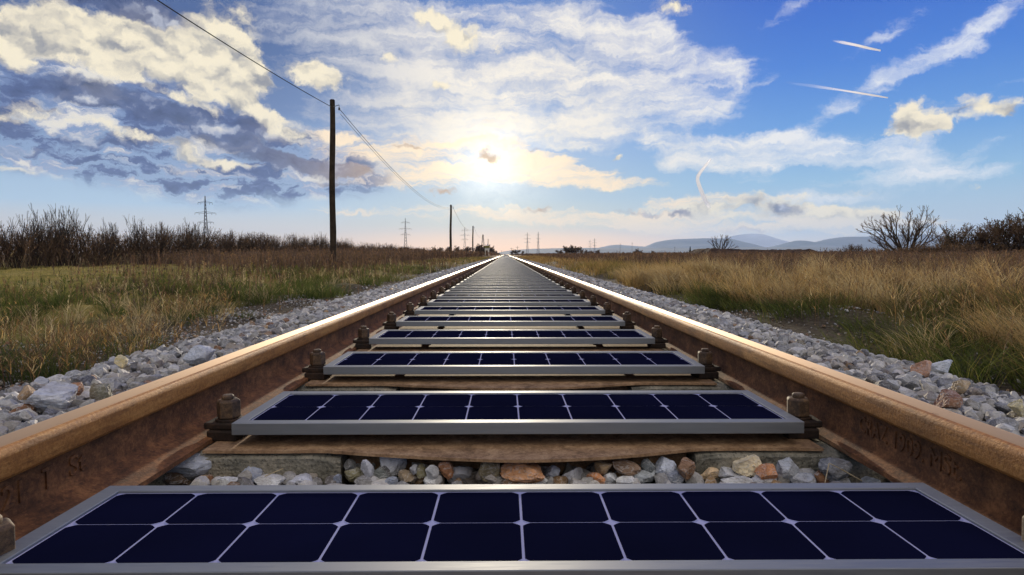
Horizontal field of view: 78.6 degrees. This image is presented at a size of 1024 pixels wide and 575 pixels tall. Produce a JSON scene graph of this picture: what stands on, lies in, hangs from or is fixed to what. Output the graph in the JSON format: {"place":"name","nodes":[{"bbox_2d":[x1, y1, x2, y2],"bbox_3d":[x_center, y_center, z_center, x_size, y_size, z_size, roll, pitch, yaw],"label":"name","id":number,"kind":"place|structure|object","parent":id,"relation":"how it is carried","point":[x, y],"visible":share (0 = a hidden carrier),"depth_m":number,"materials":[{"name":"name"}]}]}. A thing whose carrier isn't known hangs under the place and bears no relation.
{"place":"outdoors","nodes":[
{"label":"outdoors","id":0,"kind":"place"},
{"bbox_2d":[0,254,1023,484],"bbox_3d":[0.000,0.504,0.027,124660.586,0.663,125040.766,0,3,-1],"label":"ground","id":1,"kind":"structure","parent":0,"point":[800,327],"depth_m":5.98,"materials":[{"name":"soil"}]},
{"bbox_2d":[0,231,31,267],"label":"bare shrub","id":2,"kind":"object","parent":1,"relation":"on","point":[15,243],"visible":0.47,"depth_m":30.03,"materials":[{"name":"brown plant"}]},
{"bbox_2d":[0,214,38,267],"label":"tall bare shrub","id":3,"kind":"object","parent":1,"relation":"on","point":[16,236],"visible":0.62,"depth_m":30.22,"materials":[{"name":"brown plant"}]},
{"bbox_2d":[18,204,54,262],"bbox_3d":[-23.879,-2.613,31.513,1.537,3.262,1.458,-2,4,-33],"label":"tall bare shrub","id":4,"kind":"object","parent":1,"relation":"on","point":[43,223],"visible":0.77,"depth_m":31.46,"materials":[{"name":"brown plant"}]},
{"bbox_2d":[15,224,60,265],"bbox_3d":[-24.016,-2.189,31.803,1.948,2.304,2.536,0,3,-1],"label":"bare shrub","id":5,"kind":"object","parent":1,"relation":"on","point":[43,231],"visible":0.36,"depth_m":31.59,"materials":[{"name":"brown plant"}]},
{"bbox_2d":[48,203,80,265],"bbox_3d":[-23.766,-2.745,33.261,1.504,3.412,1.193,-2,4,-35],"label":"tall bare shrub","id":6,"kind":"object","parent":1,"relation":"on","point":[65,230],"visible":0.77,"depth_m":33.09,"materials":[{"name":"brown plant"}]},
{"bbox_2d":[49,207,93,264],"bbox_3d":[-23.961,-2.786,34.032,1.444,3.365,2.206,3,4,39],"label":"tall bare shrub","id":7,"kind":"object","parent":1,"relation":"on","point":[75,224],"visible":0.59,"depth_m":34.08,"materials":[{"name":"brown plant"}]},
{"bbox_2d":[86,230,124,264],"bbox_3d":[-23.788,-2.273,36.568,2.471,2.167,1.696,1,3,25],"label":"bare shrub","id":8,"kind":"object","parent":1,"relation":"on","point":[109,239],"visible":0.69,"depth_m":36.40,"materials":[{"name":"brown plant"}]},
{"bbox_2d":[110,227,152,262],"bbox_3d":[-24.189,-2.559,39.909,2.299,2.542,2.302,-3,4,-44],"label":"bare shrub","id":9,"kind":"object","parent":1,"relation":"on","point":[145,246],"visible":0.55,"depth_m":39.67,"materials":[{"name":"brown plant"}]},
{"bbox_2d":[124,216,144,254],"bbox_3d":[-23.831,-2.987,39.799,1.481,3.361,1.175,0,3,8],"label":"tall bare shrub","id":10,"kind":"object","parent":1,"relation":"on","point":[137,232],"visible":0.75,"depth_m":39.54,"materials":[{"name":"brown plant"}]},
{"bbox_2d":[133,224,179,260],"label":"bare shrub","id":11,"kind":"object","parent":1,"relation":"on","point":[165,240],"visible":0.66,"depth_m":41.69,"materials":[{"name":"brown plant"}]},
{"bbox_2d":[156,225,202,253],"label":"bare shrub","id":12,"kind":"object","parent":1,"relation":"on","point":[187,239],"visible":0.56,"depth_m":45.45,"materials":[{"name":"brown plant"}]},
{"bbox_2d":[0,263,400,301],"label":"lawn","id":13,"kind":"structure","parent":1,"relation":"on","point":[48,269],"depth_m":22.40,"materials":[{"name":"green plant"}]},
{"bbox_2d":[179,223,221,262],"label":"bare shrub","id":14,"kind":"object","parent":1,"relation":"on","point":[210,239],"visible":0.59,"depth_m":47.65,"materials":[{"name":"brown plant"}]},
{"bbox_2d":[0,223,422,268],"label":"hedge undergrowth","id":15,"kind":"object","parent":1,"relation":"on","point":[43,254],"visible":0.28,"depth_m":34.37,"materials":[{"name":"brown plant"}]},
{"bbox_2d":[0,245,457,387],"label":"dry weeds","id":16,"kind":"object","parent":1,"relation":"on","point":[323,260],"visible":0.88,"depth_m":7.34,"materials":[{"name":"brown plant"}]},
{"bbox_2d":[0,256,491,385],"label":"verge grass","id":17,"kind":"structure","parent":1,"relation":"on","point":[309,287],"depth_m":7.83,"materials":[{"name":"green plant"}]},
{"bbox_2d":[0,256,498,479],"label":"ballast","id":18,"kind":"structure","parent":1,"relation":"on","point":[140,368],"depth_m":2.83,"materials":[{"name":"grey gravel"}]},
{"bbox_2d":[17,385,34,399],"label":"ballast stone","id":19,"kind":"object","parent":18,"relation":"on","point":[26,392],"visible":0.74,"depth_m":1.85,"materials":[{"name":"stone"}]},
{"bbox_2d":[24,381,78,411],"bbox_3d":[-1.314,0.315,1.784,0.136,0.084,0.114,0,3,-1],"label":"ballast stone","id":20,"kind":"object","parent":18,"relation":"on","point":[59,394],"visible":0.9,"depth_m":1.75,"materials":[{"name":"stone"}]},
{"bbox_2d":[89,383,112,399],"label":"ballast stone","id":21,"kind":"object","parent":18,"relation":"on","point":[99,391],"visible":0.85,"depth_m":1.85,"materials":[{"name":"stone"}]},
{"bbox_2d":[182,345,215,363],"bbox_3d":[-1.224,0.264,2.461,0.101,0.078,0.091,1,3,23],"label":"ballast stone","id":22,"kind":"object","parent":18,"relation":"on","point":[198,354],"visible":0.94,"depth_m":2.44,"materials":[{"name":"stone"}]},
{"bbox_2d":[56,244,500,269],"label":"tall brush","id":23,"kind":"object","parent":1,"relation":"on","point":[414,254],"visible":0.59,"depth_m":39.70,"materials":[{"name":"brown plant"}]},
{"bbox_2d":[329,99,339,266],"bbox_3d":[-7.285,-3.951,25.752,0.576,7.454,0.280,0,3,-1],"label":"wooden pole","id":24,"kind":"object","parent":1,"relation":"on","point":[332,207],"visible":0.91,"depth_m":25.64,"materials":[{"name":"brown wood"}]},
{"bbox_2d":[157,0,330,106],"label":"overhead wire","id":25,"kind":"object","parent":24,"relation":"attached to","point":[233,48],"visible":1,"depth_m":16.01,"materials":[{"name":"black metal"}]},
{"bbox_2d":[38,413,985,483],"bbox_3d":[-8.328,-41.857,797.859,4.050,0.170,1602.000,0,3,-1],"label":"ballast bed","id":26,"kind":"object","parent":1,"relation":"on","point":[654,482],"visible":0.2,"depth_m":1.49,"materials":[{"name":"grey gravel"}]},
{"bbox_2d":[281,326,719,334],"bbox_3d":[-0.022,0.326,3.533,2.470,0.185,0.389,0,3,-1],"label":"sleeper","id":27,"kind":"object","parent":26,"relation":"on","point":[491,327],"visible":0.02,"depth_m":3.60,"materials":[{"name":"wood"}]},
{"bbox_2d":[396,316,624,326],"bbox_3d":[-0.007,0.203,3.577,1.250,0.053,0.320,0,3,-1],"label":"solar panel","id":28,"kind":"object","parent":27,"relation":"on","point":[576,321],"visible":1,"depth_m":3.42,"materials":[{"name":"glass"}]},
{"bbox_2d":[128,369,874,390],"bbox_3d":[-0.007,0.399,2.165,2.470,0.185,0.389,0,3,-1],"label":"sleeper","id":29,"kind":"object","parent":26,"relation":"on","point":[491,382],"visible":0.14,"depth_m":2.07,"materials":[{"name":"wood"}]},
{"bbox_2d":[323,351,704,374],"bbox_3d":[0.007,0.276,2.209,1.250,0.053,0.320,0,3,-1],"label":"solar panel","id":30,"kind":"object","parent":29,"relation":"on","point":[525,362],"visible":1,"depth_m":2.12,"materials":[{"name":"glass"}]},
{"bbox_2d":[323,314,692,319],"bbox_3d":[-0.029,0.289,4.217,2.470,0.185,0.389,0,3,-1],"label":"sleeper","id":31,"kind":"object","parent":26,"relation":"on","point":[511,315],"visible":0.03,"depth_m":4.30,"materials":[{"name":"wood"}]},
{"bbox_2d":[415,306,604,315],"bbox_3d":[-0.014,0.167,4.261,1.250,0.053,0.320,0,3,-1],"label":"solar panel","id":32,"kind":"object","parent":31,"relation":"on","point":[453,310],"visible":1,"depth_m":4.11,"materials":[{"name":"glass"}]},
{"bbox_2d":[0,415,1023,485],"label":"sleeper","id":33,"kind":"object","parent":26,"relation":"on","point":[323,457],"visible":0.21,"depth_m":1.36,"materials":[{"name":"wood"}]},
{"bbox_2d":[231,390,803,434],"bbox_3d":[0.014,0.312,1.525,1.250,0.053,0.320,0,3,-1],"label":"solar panel","id":34,"kind":"object","parent":33,"relation":"on","point":[512,412],"visible":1,"depth_m":1.45,"materials":[{"name":"glass"}]},
{"bbox_2d":[243,344,791,354],"bbox_3d":[-0.015,0.362,2.849,2.470,0.185,0.389,0,3,-1],"label":"sleeper","id":35,"kind":"object","parent":26,"relation":"on","point":[506,347],"visible":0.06,"depth_m":2.83,"materials":[{"name":"wood"}]},
{"bbox_2d":[369,329,654,343],"bbox_3d":[0.000,0.240,2.893,1.250,0.053,0.320,0,3,-1],"label":"solar panel","id":36,"kind":"object","parent":35,"relation":"on","point":[583,336],"visible":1,"depth_m":2.79,"materials":[{"name":"glass"}]},
{"bbox_2d":[190,462,850,484],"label":"ballast","id":37,"kind":"structure","parent":26,"relation":"on","point":[244,477],"depth_m":1.31,"materials":[{"name":"grey gravel"}]},
{"bbox_2d":[254,474,285,484],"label":"ballast stone","id":38,"kind":"object","parent":37,"relation":"on","point":[274,479],"visible":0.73,"depth_m":1.30,"materials":[{"name":"stone"}]},
{"bbox_2d":[344,467,363,482],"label":"ballast stone","id":39,"kind":"object","parent":37,"relation":"on","point":[351,475],"visible":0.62,"depth_m":1.33,"materials":[{"name":"stone"}]},
{"bbox_2d":[373,467,388,478],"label":"ballast stone","id":40,"kind":"object","parent":37,"relation":"on","point":[379,472],"visible":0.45,"depth_m":1.32,"materials":[{"name":"stone"}]},
{"bbox_2d":[360,459,374,477],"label":"ballast stone","id":41,"kind":"object","parent":40,"relation":"on","point":[367,469],"visible":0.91,"depth_m":1.31,"materials":[{"name":"stone"}]},
{"bbox_2d":[379,457,406,475],"bbox_3d":[-0.257,0.382,1.358,0.062,0.051,0.035,-2,3,-28],"label":"ballast stone","id":42,"kind":"object","parent":37,"relation":"on","point":[395,466],"visible":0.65,"depth_m":1.35,"materials":[{"name":"stone"}]},
{"bbox_2d":[398,469,416,483],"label":"ballast stone","id":43,"kind":"object","parent":37,"relation":"on","point":[407,476],"visible":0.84,"depth_m":1.32,"materials":[{"name":"stone"}]},
{"bbox_2d":[438,461,453,479],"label":"ballast stone","id":44,"kind":"object","parent":37,"relation":"on","point":[445,468],"visible":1,"depth_m":1.31,"materials":[{"name":"stone"}]},
{"bbox_2d":[447,466,472,483],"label":"ballast stone","id":45,"kind":"object","parent":37,"relation":"on","point":[463,472],"visible":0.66,"depth_m":1.33,"materials":[{"name":"stone"}]},
{"bbox_2d":[475,472,497,483],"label":"ballast stone","id":46,"kind":"object","parent":37,"relation":"on","point":[491,478],"visible":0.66,"depth_m":1.32,"materials":[{"name":"stone"}]},
{"bbox_2d":[478,462,500,483],"bbox_3d":[-0.046,0.384,1.322,0.043,0.065,0.044,1,3,16],"label":"ballast stone","id":47,"kind":"object","parent":46,"relation":"on","point":[486,469],"visible":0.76,"depth_m":1.31,"materials":[{"name":"stone"}]},
{"bbox_2d":[500,463,544,482],"bbox_3d":[0.021,0.385,1.314,0.094,0.039,0.079,0,3,-1],"label":"ballast stone","id":48,"kind":"object","parent":37,"relation":"on","point":[524,472],"visible":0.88,"depth_m":1.29,"materials":[{"name":"stone"}]},
{"bbox_2d":[562,467,583,483],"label":"ballast stone","id":49,"kind":"object","parent":37,"relation":"on","point":[575,473],"visible":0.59,"depth_m":1.32,"materials":[{"name":"stone"}]},
{"bbox_2d":[594,461,612,474],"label":"ballast stone","id":50,"kind":"object","parent":37,"relation":"on","point":[601,468],"visible":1,"depth_m":1.32,"materials":[{"name":"stone"}]},
{"bbox_2d":[612,459,640,475],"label":"ballast stone","id":51,"kind":"object","parent":37,"relation":"on","point":[625,467],"visible":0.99,"depth_m":1.32,"materials":[{"name":"stone"}]},
{"bbox_2d":[633,469,655,482],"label":"ballast stone","id":52,"kind":"object","parent":37,"relation":"on","point":[642,476],"visible":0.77,"depth_m":1.32,"materials":[{"name":"stone"}]},
{"bbox_2d":[654,456,676,473],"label":"ballast stone","id":53,"kind":"object","parent":37,"relation":"on","point":[663,464],"visible":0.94,"depth_m":1.33,"materials":[{"name":"stone"}]},
{"bbox_2d":[665,469,683,483],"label":"ballast stone","id":54,"kind":"object","parent":37,"relation":"on","point":[675,476],"visible":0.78,"depth_m":1.31,"materials":[{"name":"stone"}]},
{"bbox_2d":[678,457,694,480],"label":"ballast stone","id":55,"kind":"object","parent":37,"relation":"on","point":[686,468],"visible":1,"depth_m":1.31,"materials":[{"name":"stone"}]},
{"bbox_2d":[718,466,742,478],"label":"ballast stone","id":56,"kind":"object","parent":37,"relation":"on","point":[726,472],"visible":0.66,"depth_m":1.34,"materials":[{"name":"stone"}]},
{"bbox_2d":[721,476,752,482],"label":"ballast stone","id":57,"kind":"object","parent":37,"relation":"on","point":[740,479],"visible":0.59,"depth_m":1.30,"materials":[{"name":"stone"}]},
{"bbox_2d":[732,454,761,476],"bbox_3d":[0.504,0.383,1.345,0.063,0.050,0.052,1,3,14],"label":"ballast stone","id":58,"kind":"object","parent":37,"relation":"on","point":[747,466],"visible":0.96,"depth_m":1.33,"materials":[{"name":"stone"}]},
{"bbox_2d":[751,474,776,482],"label":"ballast stone","id":59,"kind":"object","parent":37,"relation":"on","point":[756,478],"visible":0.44,"depth_m":1.30,"materials":[{"name":"stone"}]},
{"bbox_2d":[754,463,777,479],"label":"ballast stone","id":60,"kind":"object","parent":59,"relation":"on","point":[765,471],"visible":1,"depth_m":1.30,"materials":[{"name":"stone"}]},
{"bbox_2d":[776,457,798,478],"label":"ballast stone","id":61,"kind":"object","parent":37,"relation":"on","point":[787,467],"visible":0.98,"depth_m":1.32,"materials":[{"name":"stone"}]},
{"bbox_2d":[789,471,816,482],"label":"ballast stone","id":62,"kind":"object","parent":37,"relation":"on","point":[801,477],"visible":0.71,"depth_m":1.31,"materials":[{"name":"stone"}]},
{"bbox_2d":[818,457,852,481],"bbox_3d":[0.672,0.385,1.304,0.067,0.060,0.056,0,3,-1],"label":"ballast stone","id":63,"kind":"object","parent":37,"relation":"on","point":[834,473],"visible":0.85,"depth_m":1.29,"materials":[{"name":"stone"}]},
{"bbox_3d":[-0.272,-0.947,27.473,2.470,0.185,0.389,0,3,-1],"label":"sleeper","id":64,"kind":"object","parent":26,"relation":"on","visible":0},
{"bbox_2d":[0,255,502,540],"bbox_3d":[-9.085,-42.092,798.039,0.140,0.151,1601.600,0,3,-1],"label":"rail","id":65,"kind":"object","parent":64,"relation":"on","point":[58,465],"visible":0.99,"depth_m":1.26,"materials":[{"name":"metal"}]},
{"bbox_2d":[0,514,14,555],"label":"rail bolt","id":66,"kind":"object","parent":65,"relation":"attached to","point":[7,534],"visible":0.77,"depth_m":0.77,"materials":[{"name":"black metal"}]},
{"bbox_2d":[204,394,245,441],"bbox_3d":[-0.656,0.295,1.442,0.080,0.098,0.076,0,5,6],"label":"rail bolt","id":67,"kind":"object","parent":65,"relation":"attached to","point":[219,426],"visible":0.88,"depth_m":1.42,"materials":[{"name":"black metal"}]},
{"bbox_2d":[302,349,331,379],"bbox_3d":[-0.664,0.259,2.127,0.080,0.098,0.076,-1,3,5],"label":"rail bolt","id":68,"kind":"object","parent":65,"relation":"attached to","point":[313,370],"visible":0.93,"depth_m":2.10,"materials":[{"name":"black metal"}]},
{"bbox_2d":[353,326,372,348],"bbox_3d":[-0.670,0.222,2.811,0.080,0.098,0.076,0,3,-7],"label":"rail bolt","id":69,"kind":"object","parent":65,"relation":"attached to","point":[361,341],"visible":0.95,"depth_m":2.79,"materials":[{"name":"black metal"}]},
{"bbox_2d":[383,312,398,329],"bbox_3d":[-0.676,0.186,3.494,0.080,0.098,0.076,1,4,2],"label":"rail bolt","id":70,"kind":"object","parent":65,"relation":"attached to","point":[390,323],"visible":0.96,"depth_m":3.47,"materials":[{"name":"black metal"}]},
{"bbox_2d":[508,255,1023,535],"bbox_3d":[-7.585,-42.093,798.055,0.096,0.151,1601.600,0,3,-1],"label":"rail","id":71,"kind":"object","parent":64,"relation":"on","point":[897,437],"visible":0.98,"depth_m":1.25,"materials":[{"name":"metal"}]},
{"bbox_2d":[647,325,667,348],"bbox_3d":[0.658,0.222,2.826,0.080,0.099,0.076,1,2,2],"label":"rail bolt","id":72,"kind":"object","parent":71,"relation":"attached to","point":[660,341],"visible":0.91,"depth_m":2.80,"materials":[{"name":"black metal"}]},
{"bbox_2d":[691,348,720,378],"bbox_3d":[0.664,0.258,2.142,0.080,0.099,0.076,0,2,-7],"label":"rail bolt","id":73,"kind":"object","parent":71,"relation":"attached to","point":[705,355],"visible":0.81,"depth_m":2.12,"materials":[{"name":"black metal"}]},
{"bbox_2d":[782,392,821,438],"bbox_3d":[0.670,0.294,1.457,0.080,0.098,0.076,-1,3,5],"label":"rail bolt","id":74,"kind":"object","parent":71,"relation":"attached to","point":[798,405],"visible":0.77,"depth_m":1.43,"materials":[{"name":"black metal"}]},
{"bbox_2d":[163,256,1023,485],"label":"ballast","id":75,"kind":"structure","parent":1,"relation":"on","point":[987,402],"depth_m":2.58,"materials":[{"name":"grey gravel"}]},
{"bbox_2d":[910,360,931,377],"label":"ballast stone","id":76,"kind":"object","parent":75,"relation":"on","point":[923,368],"visible":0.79,"depth_m":2.21,"materials":[{"name":"stone"}]},
{"bbox_2d":[931,360,952,372],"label":"ballast stone","id":77,"kind":"object","parent":75,"relation":"on","point":[942,366],"visible":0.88,"depth_m":2.32,"materials":[{"name":"stone"}]},
{"bbox_2d":[933,389,962,409],"bbox_3d":[1.208,0.313,1.728,0.074,0.057,0.062,0,3,-1],"label":"ballast stone","id":78,"kind":"object","parent":75,"relation":"on","point":[947,398],"visible":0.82,"depth_m":1.72,"materials":[{"name":"stone"}]},
{"bbox_2d":[951,379,970,394],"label":"ballast stone","id":79,"kind":"object","parent":75,"relation":"on","point":[961,386],"visible":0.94,"depth_m":1.92,"materials":[{"name":"stone"}]},
{"bbox_2d":[1007,399,1023,416],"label":"ballast stone","id":80,"kind":"object","parent":75,"relation":"on","point":[1016,406],"visible":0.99,"depth_m":1.66,"materials":[{"name":"stone"}]},
{"bbox_2d":[689,248,817,256],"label":"earth mound","id":81,"kind":"object","parent":1,"relation":"on","point":[735,250],"visible":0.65,"depth_m":67.56,"materials":[{"name":"brown soil"}]},
{"bbox_2d":[857,205,946,250],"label":"bare tree","id":82,"kind":"object","parent":1,"relation":"on","point":[896,238],"visible":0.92,"depth_m":64.76,"materials":[{"name":"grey plant"}]},
{"bbox_2d":[820,241,1023,254],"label":"thicket undergrowth","id":83,"kind":"object","parent":1,"relation":"on","point":[958,247],"visible":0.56,"depth_m":46.40,"materials":[{"name":"brown plant"}]},
{"bbox_2d":[924,221,978,247],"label":"thicket shrub","id":84,"kind":"object","parent":1,"relation":"on","point":[955,235],"visible":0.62,"depth_m":49.84,"materials":[{"name":"brown plant"}]},
{"bbox_2d":[969,223,1007,250],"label":"thicket shrub","id":85,"kind":"object","parent":1,"relation":"on","point":[984,231],"visible":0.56,"depth_m":46.29,"materials":[{"name":"brown plant"}]},
{"bbox_2d":[974,215,1023,251],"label":"thicket shrub","id":86,"kind":"object","parent":1,"relation":"on","point":[997,234],"visible":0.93,"depth_m":43.67,"materials":[{"name":"brown plant"}]},
{"bbox_2d":[984,207,1023,250],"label":"thicket shrub","id":87,"kind":"object","parent":1,"relation":"on","point":[1007,215],"visible":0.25,"depth_m":44.89,"materials":[{"name":"brown plant"}]},
{"bbox_2d":[1002,214,1023,250],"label":"thicket shrub","id":88,"kind":"object","parent":1,"relation":"on","point":[1016,233],"visible":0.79,"depth_m":43.13,"materials":[{"name":"brown plant"}]},
{"bbox_2d":[0,0,1023,252],"label":"sky","id":89,"kind":"structure","parent":0,"point":[568,123],"materials":[{"name":"blue"}]},
{"bbox_2d":[696,163,709,206],"bbox_3d":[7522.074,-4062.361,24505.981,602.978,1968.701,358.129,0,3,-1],"label":"contrail","id":90,"kind":"object","parent":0,"point":[703,196],"visible":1,"depth_m":24543.82,"materials":[{"name":"white"}]},
{"bbox_2d":[499,247,932,253],"bbox_3d":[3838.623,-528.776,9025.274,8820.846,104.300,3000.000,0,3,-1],"label":"hills","id":91,"kind":"structure","parent":0,"point":[603,250],"depth_m":8542.68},
{"bbox_2d":[720,234,787,246],"bbox_3d":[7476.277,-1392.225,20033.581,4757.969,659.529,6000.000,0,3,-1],"label":"mountain peak","id":92,"kind":"structure","parent":0,"point":[763,240],"depth_m":18903.86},
{"bbox_2d":[510,246,1023,393],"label":"dry field","id":93,"kind":"structure","parent":0,"point":[934,260],"depth_m":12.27,"materials":[{"name":"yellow plant"}]},
{"bbox_2d":[599,234,994,247],"bbox_3d":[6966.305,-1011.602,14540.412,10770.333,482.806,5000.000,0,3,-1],"label":"mountain ridge","id":94,"kind":"structure","parent":0,"point":[842,242],"depth_m":13753.70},
{"bbox_3d":[0.007,0.470,0.826,2.470,0.185,0.389,0,3,-1],"label":"sleeper","id":95,"kind":"object","parent":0,"visible":0},
{"bbox_2d":[0,483,1023,574],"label":"solar panel","id":96,"kind":"object","parent":95,"relation":"on","point":[720,529],"visible":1,"depth_m":0.83,"materials":[{"name":"glass"}]},
{"bbox_3d":[-0.036,0.253,4.901,2.470,0.185,0.389,0,3,-1],"label":"sleeper","id":97,"kind":"object","parent":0,"visible":0},
{"bbox_2d":[428,299,590,305],"bbox_3d":[-0.022,0.131,4.945,1.250,0.053,0.320,0,3,-1],"label":"solar panel","id":98,"kind":"object","parent":97,"relation":"on","point":[508,302],"visible":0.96,"depth_m":4.79,"materials":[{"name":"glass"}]},
{"bbox_3d":[-0.043,0.217,5.585,2.470,0.185,0.389,0,3,-1],"label":"sleeper","id":99,"kind":"object","parent":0,"visible":0},
{"bbox_2d":[437,294,579,298],"bbox_3d":[-0.029,0.094,5.629,1.250,0.053,0.320,0,3,-1],"label":"solar panel","id":100,"kind":"object","parent":99,"relation":"on","point":[508,296],"visible":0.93,"depth_m":5.47,"materials":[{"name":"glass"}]},
{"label":"sleeper","id":101,"kind":"object","parent":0,"visible":0},
{"bbox_2d":[445,290,571,293],"bbox_3d":[-0.036,0.058,6.313,1.250,0.053,0.320,0,3,-1],"label":"solar panel","id":102,"kind":"object","parent":101,"relation":"on","point":[508,292],"visible":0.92,"depth_m":6.16,"materials":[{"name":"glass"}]},
{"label":"sleeper","id":103,"kind":"object","parent":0,"visible":0},
{"bbox_2d":[451,286,564,289],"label":"solar panel","id":104,"kind":"object","parent":103,"relation":"on","point":[507,288],"visible":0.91,"depth_m":6.84,"materials":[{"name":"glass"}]},
{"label":"sleeper","id":105,"kind":"object","parent":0,"visible":0},
{"bbox_2d":[456,283,559,285],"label":"solar panel","id":106,"kind":"object","parent":105,"relation":"on","point":[555,284],"visible":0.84,"depth_m":7.58,"materials":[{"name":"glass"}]},
{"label":"sleeper","id":107,"kind":"object","parent":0,"visible":0},
{"bbox_2d":[460,281,554,283],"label":"solar panel","id":108,"kind":"object","parent":107,"relation":"on","point":[507,282],"visible":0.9,"depth_m":8.21,"materials":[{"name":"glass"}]},
{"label":"sleeper","id":109,"kind":"object","parent":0,"visible":0},
{"bbox_2d":[464,279,551,280],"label":"solar panel","id":110,"kind":"object","parent":109,"relation":"on","point":[507,280],"visible":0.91,"depth_m":8.89,"materials":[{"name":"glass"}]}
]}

